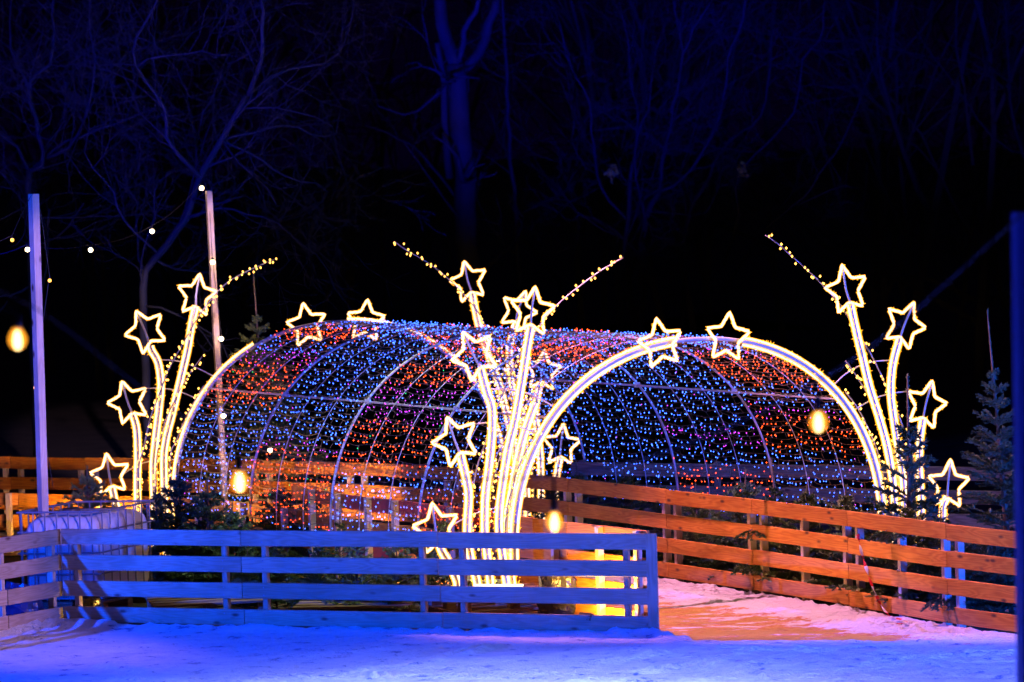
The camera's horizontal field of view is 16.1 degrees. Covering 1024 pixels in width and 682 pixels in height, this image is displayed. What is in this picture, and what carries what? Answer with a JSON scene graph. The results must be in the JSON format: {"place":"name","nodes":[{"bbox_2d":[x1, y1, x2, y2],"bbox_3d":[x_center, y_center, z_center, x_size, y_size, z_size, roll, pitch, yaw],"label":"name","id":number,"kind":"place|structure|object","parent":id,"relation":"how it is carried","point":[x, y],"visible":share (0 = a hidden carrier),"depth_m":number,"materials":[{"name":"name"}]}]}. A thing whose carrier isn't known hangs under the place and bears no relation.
{"place":"outdoors","nodes":[
{"label":"outdoors","id":0,"kind":"place"},
{"bbox_2d":[0,299,1015,633],"bbox_3d":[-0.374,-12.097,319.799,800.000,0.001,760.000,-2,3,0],"label":"ground","id":1,"kind":"structure","parent":0,"point":[82,419],"depth_m":61.13,"materials":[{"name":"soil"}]},
{"bbox_2d":[5,581,43,615],"bbox_3d":[-4.553,2.448,33.260,0.481,0.491,0.388,-2,3,0],"label":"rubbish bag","id":2,"kind":"object","parent":1,"relation":"on","point":[25,607],"visible":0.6,"depth_m":33.11,"materials":[{"name":"blue plastic"}]},
{"bbox_2d":[0,529,62,630],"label":"fence","id":3,"kind":"object","parent":1,"relation":"on","point":[50,590],"visible":1,"depth_m":33.05,"materials":[{"name":"brown wood"}]},
{"bbox_2d":[28,194,48,516],"bbox_3d":[-4.483,0.597,34.318,0.097,3.990,0.096,-4,4,-43],"label":"timber pole","id":4,"kind":"object","parent":1,"relation":"on","point":[38,354],"visible":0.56,"depth_m":34.27,"materials":[{"name":"wood"}]},
{"bbox_2d":[1,195,31,241],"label":"string lights","id":5,"kind":"object","parent":4,"relation":"hanging from","point":[11,239],"visible":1,"depth_m":33.60,"materials":[{"name":"grey"}]},
{"bbox_2d":[40,210,52,484],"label":"string lights","id":6,"kind":"object","parent":4,"relation":"hanging from","point":[49,279],"visible":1,"depth_m":34.40,"materials":[{"name":"grey"}]},
{"bbox_2d":[16,500,154,614],"bbox_3d":[-4.050,2.066,34.519,0.788,0.990,1.240,0,3,25],"label":"water tank","id":7,"kind":"object","parent":1,"relation":"on","point":[121,517],"visible":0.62,"depth_m":34.15,"materials":[{"name":"white plastic"},{"name":"galvanised steel"}]},
{"bbox_2d":[72,596,102,606],"bbox_3d":[-3.947,2.470,33.614,0.298,0.300,0.272,-2,3,0],"label":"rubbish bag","id":8,"kind":"object","parent":1,"relation":"on","point":[92,601],"visible":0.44,"depth_m":33.52,"materials":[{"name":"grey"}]},
{"bbox_2d":[56,466,155,552],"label":"fir tree","id":9,"kind":"object","parent":1,"relation":"on","point":[87,481],"visible":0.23,"depth_m":37.71,"materials":[{"name":"green plant"}]},
{"bbox_2d":[0,0,287,476],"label":"bare tree","id":10,"kind":"object","parent":1,"relation":"on","point":[39,165],"visible":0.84,"depth_m":49.70,"materials":[{"name":"grey plant"}]},
{"bbox_2d":[142,486,200,581],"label":"fir tree","id":11,"kind":"object","parent":1,"relation":"on","point":[157,549],"visible":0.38,"depth_m":36.05,"materials":[{"name":"green plant"}]},
{"bbox_2d":[90,258,276,555],"bbox_3d":[-3.499,0.726,38.688,2.197,3.157,0.174,-3,3,-26],"label":"star spray","id":12,"kind":"object","parent":1,"relation":"on","point":[137,486],"visible":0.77,"depth_m":38.59,"materials":[{"name":"yellow plastic"}]},
{"bbox_2d":[148,463,235,581],"bbox_3d":[-3.402,1.853,36.581,1.428,1.252,1.336,1,3,-12],"label":"fir tree","id":13,"kind":"object","parent":1,"relation":"on","point":[180,488],"visible":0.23,"depth_m":36.46,"materials":[{"name":"green plant"}]},
{"bbox_2d":[152,477,243,581],"bbox_3d":[-3.067,1.920,36.014,1.224,1.148,1.310,-2,5,-25],"label":"fir tree","id":14,"kind":"object","parent":1,"relation":"on","point":[206,513],"visible":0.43,"depth_m":35.95,"materials":[{"name":"green plant"}]},
{"bbox_2d":[144,597,262,609],"bbox_3d":[-2.874,2.488,34.067,1.100,0.139,0.880,-2,3,-11],"label":"pallet","id":15,"kind":"object","parent":1,"relation":"on","point":[170,602],"visible":0.47,"depth_m":33.79,"materials":[{"name":"brown wood"}]},
{"bbox_2d":[0,0,445,493],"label":"bare tree","id":16,"kind":"object","parent":1,"relation":"on","point":[186,216],"visible":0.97,"depth_m":46.87,"materials":[{"name":"grey plant"}]},
{"bbox_2d":[182,499,280,582],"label":"fir tree","id":17,"kind":"object","parent":1,"relation":"on","point":[227,518],"visible":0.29,"depth_m":35.41,"materials":[{"name":"green plant"}]},
{"bbox_2d":[230,549,279,609],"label":"fir tree","id":18,"kind":"object","parent":1,"relation":"on","point":[243,578],"visible":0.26,"depth_m":34.10,"materials":[{"name":"green plant"}]},
{"bbox_2d":[189,270,346,516],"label":"fir tree","id":19,"kind":"object","parent":1,"relation":"on","point":[259,425],"visible":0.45,"depth_m":42.38,"materials":[{"name":"green plant"}]},
{"bbox_2d":[251,546,302,608],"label":"fir tree","id":20,"kind":"object","parent":1,"relation":"on","point":[278,577],"visible":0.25,"depth_m":34.21,"materials":[{"name":"green plant"}]},
{"bbox_2d":[241,477,327,556],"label":"fir tree","id":21,"kind":"object","parent":1,"relation":"on","point":[267,524],"visible":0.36,"depth_m":37.36,"materials":[{"name":"green plant"}]},
{"bbox_2d":[273,547,341,610],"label":"fir tree","id":22,"kind":"object","parent":1,"relation":"on","point":[317,578],"visible":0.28,"depth_m":33.79,"materials":[{"name":"green plant"}]},
{"bbox_2d":[0,485,649,615],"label":"fence","id":23,"kind":"object","parent":1,"relation":"on","point":[9,519],"visible":0.38,"depth_m":35.10,"materials":[{"name":"orange wood"}]},
{"bbox_2d":[322,500,355,582],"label":"fir tree","id":24,"kind":"object","parent":1,"relation":"on","point":[340,528],"visible":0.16,"depth_m":34.82,"materials":[{"name":"green plant"}]},
{"bbox_2d":[318,547,389,610],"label":"fir tree","id":25,"kind":"object","parent":1,"relation":"on","point":[352,577],"visible":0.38,"depth_m":33.50,"materials":[{"name":"green plant"}]},
{"bbox_2d":[292,599,416,611],"bbox_3d":[-1.424,2.474,33.468,1.100,0.139,0.880,-1,3,6],"label":"pallet","id":26,"kind":"object","parent":1,"relation":"on","point":[306,604],"visible":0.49,"depth_m":33.13,"materials":[{"name":"brown wood"}]},
{"bbox_2d":[61,529,658,630],"bbox_3d":[-1.415,2.145,32.407,5.766,0.905,0.182,-1,3,20],"label":"fence","id":27,"kind":"object","parent":1,"relation":"on","point":[423,566],"visible":0.99,"depth_m":32.29,"materials":[{"name":"brown wood"}]},
{"bbox_2d":[341,547,435,611],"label":"fir tree","id":28,"kind":"object","parent":1,"relation":"on","point":[414,606],"visible":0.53,"depth_m":33.18,"materials":[{"name":"green plant"}]},
{"bbox_2d":[388,547,453,602],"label":"fir tree","id":29,"kind":"object","parent":1,"relation":"on","point":[415,551],"visible":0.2,"depth_m":33.42,"materials":[{"name":"green plant"}]},
{"bbox_2d":[339,0,522,436],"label":"bare tree","id":30,"kind":"object","parent":1,"relation":"on","point":[454,77],"visible":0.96,"depth_m":54.82,"materials":[{"name":"grey plant"}]},
{"bbox_2d":[427,513,501,585],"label":"fir tree","id":31,"kind":"object","parent":1,"relation":"on","point":[442,526],"visible":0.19,"depth_m":33.69,"materials":[{"name":"green plant"}]},
{"bbox_2d":[394,241,579,518],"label":"star spray","id":32,"kind":"object","parent":1,"relation":"on","point":[476,316],"visible":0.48,"depth_m":40.36,"materials":[{"name":"white plastic"}]},
{"bbox_2d":[385,0,610,423],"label":"bare tree","id":33,"kind":"object","parent":1,"relation":"on","point":[517,246],"visible":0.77,"depth_m":56.92,"materials":[{"name":"grey plant"}]},
{"bbox_2d":[420,2,581,409],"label":"bare tree","id":34,"kind":"object","parent":1,"relation":"on","point":[546,265],"visible":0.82,"depth_m":59.98,"materials":[{"name":"grey plant"}]},
{"bbox_2d":[0,0,1023,401],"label":"woodland","id":35,"kind":"object","parent":1,"relation":"on","point":[938,174],"visible":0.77,"depth_m":70.02,"materials":[{"name":"grey plant"}]},
{"bbox_2d":[172,299,887,582],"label":"light tunnel","id":36,"kind":"structure","parent":1,"relation":"on","point":[664,341],"depth_m":35.95,"materials":[{"name":"multicoloured plastic"}]},
{"bbox_2d":[527,490,563,519],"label":"fir tree","id":37,"kind":"object","parent":1,"relation":"on","point":[547,492],"visible":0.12,"depth_m":38.02,"materials":[{"name":"green plant"}]},
{"bbox_2d":[536,576,576,614],"bbox_3d":[0.395,2.255,32.238,0.378,0.599,0.301,-2,3,0],"label":"film bundle","id":38,"kind":"object","parent":1,"relation":"on","point":[556,581],"visible":0.27,"depth_m":32.12,"materials":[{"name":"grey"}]},
{"bbox_2d":[541,461,609,550],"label":"fir tree","id":39,"kind":"object","parent":1,"relation":"on","point":[585,496],"visible":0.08,"depth_m":37.59,"materials":[{"name":"green plant"}]},
{"bbox_2d":[579,612,593,620],"bbox_3d":[0.665,2.479,31.655,0.176,0.204,0.114,1,4,38],"label":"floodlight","id":40,"kind":"object","parent":1,"relation":"on","point":[584,613],"visible":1,"depth_m":31.61,"materials":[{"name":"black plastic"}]},
{"bbox_2d":[584,464,672,558],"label":"fir tree","id":41,"kind":"object","parent":1,"relation":"on","point":[631,504],"visible":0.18,"depth_m":36.93,"materials":[{"name":"green plant"}]},
{"bbox_2d":[477,0,816,426],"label":"bare tree","id":42,"kind":"object","parent":1,"relation":"on","point":[642,254],"visible":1,"depth_m":55.95,"materials":[{"name":"grey plant"}]},
{"bbox_2d":[610,472,692,577],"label":"fir tree","id":43,"kind":"object","parent":1,"relation":"on","point":[657,509],"visible":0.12,"depth_m":36.26,"materials":[{"name":"green plant"}]},
{"bbox_2d":[652,483,740,569],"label":"fir tree","id":44,"kind":"object","parent":1,"relation":"on","point":[701,513],"visible":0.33,"depth_m":35.76,"materials":[{"name":"green plant"}]},
{"bbox_2d":[690,468,794,579],"bbox_3d":[2.307,1.799,35.260,1.216,1.140,1.300,1,2,-12],"label":"fir tree","id":45,"kind":"object","parent":1,"relation":"on","point":[746,487],"visible":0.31,"depth_m":35.19,"materials":[{"name":"green plant"}]},
{"bbox_2d":[585,0,947,414],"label":"bare tree","id":46,"kind":"object","parent":1,"relation":"on","point":[684,271],"visible":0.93,"depth_m":57.99,"materials":[{"name":"grey plant"}]},
{"bbox_2d":[756,457,812,571],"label":"fir tree","id":47,"kind":"object","parent":1,"relation":"on","point":[773,490],"visible":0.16,"depth_m":34.64,"materials":[{"name":"green plant"}]},
{"bbox_2d":[736,482,843,581],"bbox_3d":[2.719,1.851,34.185,1.159,1.056,1.219,-3,5,-23],"label":"fir tree","id":48,"kind":"object","parent":1,"relation":"on","point":[786,549],"visible":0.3,"depth_m":34.15,"materials":[{"name":"green plant"}]},
{"bbox_2d":[571,460,1014,549],"bbox_3d":[3.170,1.728,37.649,5.611,0.920,0.111,0,3,27],"label":"fence","id":49,"kind":"object","parent":1,"relation":"on","point":[955,519],"visible":0.29,"depth_m":37.71,"materials":[{"name":"brown wood"}]},
{"bbox_2d":[743,570,843,599],"bbox_3d":[2.822,2.301,34.267,0.880,0.139,1.100,-4,3,-33],"label":"pallet","id":50,"kind":"object","parent":1,"relation":"on","point":[837,581],"visible":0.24,"depth_m":34.09,"materials":[{"name":"brown wood"}]},
{"bbox_2d":[792,485,884,586],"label":"fir tree","id":51,"kind":"object","parent":1,"relation":"on","point":[843,499],"visible":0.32,"depth_m":33.74,"materials":[{"name":"green plant"}]},
{"bbox_2d":[765,234,969,569],"bbox_3d":[3.418,0.634,34.374,2.157,3.389,0.141,-3,3,-25],"label":"star spray","id":52,"kind":"object","parent":1,"relation":"on","point":[890,394],"visible":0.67,"depth_m":34.44,"materials":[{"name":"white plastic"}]},
{"bbox_2d":[825,499,915,596],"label":"fir tree","id":53,"kind":"object","parent":1,"relation":"on","point":[869,562],"visible":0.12,"depth_m":33.16,"materials":[{"name":"green plant"}]},
{"bbox_2d":[838,497,954,600],"bbox_3d":[3.523,1.918,32.696,1.122,1.022,1.180,-2,0,-32],"label":"fir tree","id":54,"kind":"object","parent":1,"relation":"on","point":[911,540],"visible":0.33,"depth_m":32.64,"materials":[{"name":"green plant"}]},
{"bbox_2d":[853,374,948,585],"bbox_3d":[3.695,1.332,33.527,1.108,2.095,1.233,2,6,32],"label":"fir tree","id":55,"kind":"object","parent":1,"relation":"on","point":[910,466],"visible":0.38,"depth_m":33.43,"materials":[{"name":"green plant"}]},
{"bbox_2d":[801,0,1023,158],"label":"bare tree","id":56,"kind":"object","parent":1,"relation":"on","point":[1016,134],"visible":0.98,"depth_m":61.73,"materials":[{"name":"grey plant"}]},
{"bbox_2d":[871,506,967,603],"bbox_3d":[3.817,1.965,32.419,1.057,0.991,1.130,5,6,45],"label":"fir tree","id":57,"kind":"object","parent":1,"relation":"on","point":[916,567],"visible":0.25,"depth_m":32.30,"materials":[{"name":"green plant"}]},
{"bbox_2d":[921,542,1011,611],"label":"fir tree","id":58,"kind":"object","parent":1,"relation":"on","point":[973,547],"visible":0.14,"depth_m":31.99,"materials":[{"name":"green plant"}]},
{"bbox_2d":[936,310,1015,614],"bbox_3d":[4.355,1.073,32.032,1.496,2.731,1.331,-4,1,-17],"label":"fir tree","id":59,"kind":"object","parent":1,"relation":"on","point":[1001,467],"visible":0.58,"depth_m":31.99,"materials":[{"name":"green plant"}]},
{"bbox_2d":[965,527,1015,614],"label":"fir tree","id":60,"kind":"object","parent":1,"relation":"on","point":[991,606],"visible":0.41,"depth_m":31.55,"materials":[{"name":"green plant"}]},
{"bbox_2d":[0,531,1015,643],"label":"path","id":61,"kind":"structure","parent":0,"point":[704,611],"depth_m":32.29,"materials":[{"name":"white snow"}]},
{"bbox_2d":[205,191,227,521],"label":"timber pole","id":62,"kind":"object","parent":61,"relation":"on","point":[214,305],"visible":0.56,"depth_m":40.31,"materials":[{"name":"brown wood"}]},
{"bbox_2d":[2,182,206,253],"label":"string lights","id":63,"kind":"object","parent":62,"relation":"hanging from","point":[90,249],"visible":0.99,"depth_m":41.05,"materials":[{"name":"grey plastic"}]},
{"bbox_2d":[210,219,303,460],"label":"string lights","id":64,"kind":"object","parent":62,"relation":"hanging from","point":[221,338],"visible":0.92,"depth_m":40.19,"materials":[{"name":"grey"}]},
{"bbox_2d":[283,501,334,573],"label":"fir tree","id":65,"kind":"object","parent":61,"relation":"on","point":[303,551],"visible":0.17,"depth_m":37.10,"materials":[{"name":"green plant"}]},
{"bbox_2d":[428,602,543,613],"bbox_3d":[-0.146,2.465,32.873,1.100,0.139,0.880,-3,3,-24],"label":"pallet","id":66,"kind":"object","parent":61,"relation":"on","point":[476,607],"visible":0.34,"depth_m":32.63,"materials":[{"name":"brown wood"}]},
{"bbox_2d":[428,583,538,611],"bbox_3d":[-0.129,2.351,32.888,1.100,0.139,0.880,-3,3,-25],"label":"pallet","id":67,"kind":"object","parent":66,"relation":"on","point":[449,605],"visible":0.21,"depth_m":32.64,"materials":[{"name":"brown wood"}]},
{"bbox_2d":[412,255,622,586],"bbox_3d":[0.063,0.782,32.806,2.248,3.042,0.225,-3,3,-25],"label":"star spray","id":68,"kind":"object","parent":67,"relation":"on","point":[469,515],"visible":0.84,"depth_m":32.69,"materials":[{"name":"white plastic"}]},
{"bbox_2d":[0,456,1015,631],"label":"fence","id":69,"kind":"object","parent":61,"relation":"on","point":[945,558],"visible":0.59,"depth_m":34.26,"materials":[{"name":"orange wood"}]},
{"bbox_2d":[730,563,765,575],"bbox_3d":[2.344,2.131,34.114,0.584,0.165,0.237,-2,3,0],"label":"fir branch","id":70,"kind":"object","parent":69,"relation":"attached to","point":[736,569],"visible":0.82,"depth_m":34.11,"materials":[{"name":"green plant"}]},
{"bbox_2d":[732,525,795,540],"bbox_3d":[2.373,1.810,34.014,0.616,0.147,0.248,-2,3,0],"label":"fir branch","id":71,"kind":"object","parent":69,"relation":"attached to","point":[748,536],"visible":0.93,"depth_m":34.02,"materials":[{"name":"green plant"}]},
{"bbox_2d":[856,534,908,623],"bbox_3d":[3.289,2.111,32.012,0.249,0.701,1.156,-2,3,-5],"label":"barrier tape","id":72,"kind":"object","parent":69,"relation":"attached to","point":[866,569],"visible":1,"depth_m":32.41,"materials":[{"name":"red"}]},
{"bbox_2d":[868,530,915,543],"bbox_3d":[3.441,1.717,32.079,0.597,0.150,0.242,-2,3,0],"label":"fir branch","id":73,"kind":"object","parent":69,"relation":"attached to","point":[883,536],"visible":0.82,"depth_m":32.08,"materials":[{"name":"green plant"}]},
{"bbox_2d":[920,597,975,611],"bbox_3d":[3.835,2.277,31.428,0.592,0.151,0.233,-2,3,0],"label":"fir branch","id":74,"kind":"object","parent":69,"relation":"attached to","point":[935,606],"visible":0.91,"depth_m":31.43,"materials":[{"name":"green plant"}]},
{"bbox_2d":[0,618,1016,681],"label":"ice rink","id":75,"kind":"structure","parent":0,"point":[70,650],"depth_m":30.39,"materials":[{"name":"white ice"}]},
{"bbox_2d":[1011,212,1023,681],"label":"timber pole","id":76,"kind":"object","parent":75,"relation":"on","point":[1017,242],"visible":1,"depth_m":15.02,"materials":[{"name":"blue paint"}]},
{"bbox_2d":[0,212,1023,530],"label":"string lights","id":77,"kind":"object","parent":76,"relation":"hanging from","point":[240,460],"visible":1,"depth_m":14.53,"materials":[{"name":"yellow"}]},
{"bbox_2d":[0,146,1023,349],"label":"hills","id":78,"kind":"structure","parent":0,"point":[750,297],"depth_m":106.50,"materials":[{"name":"black plant"}]},
{"bbox_2d":[0,0,1023,176],"label":"sky","id":79,"kind":"structure","parent":0,"point":[784,135],"materials":[{"name":"black"}]}
]}

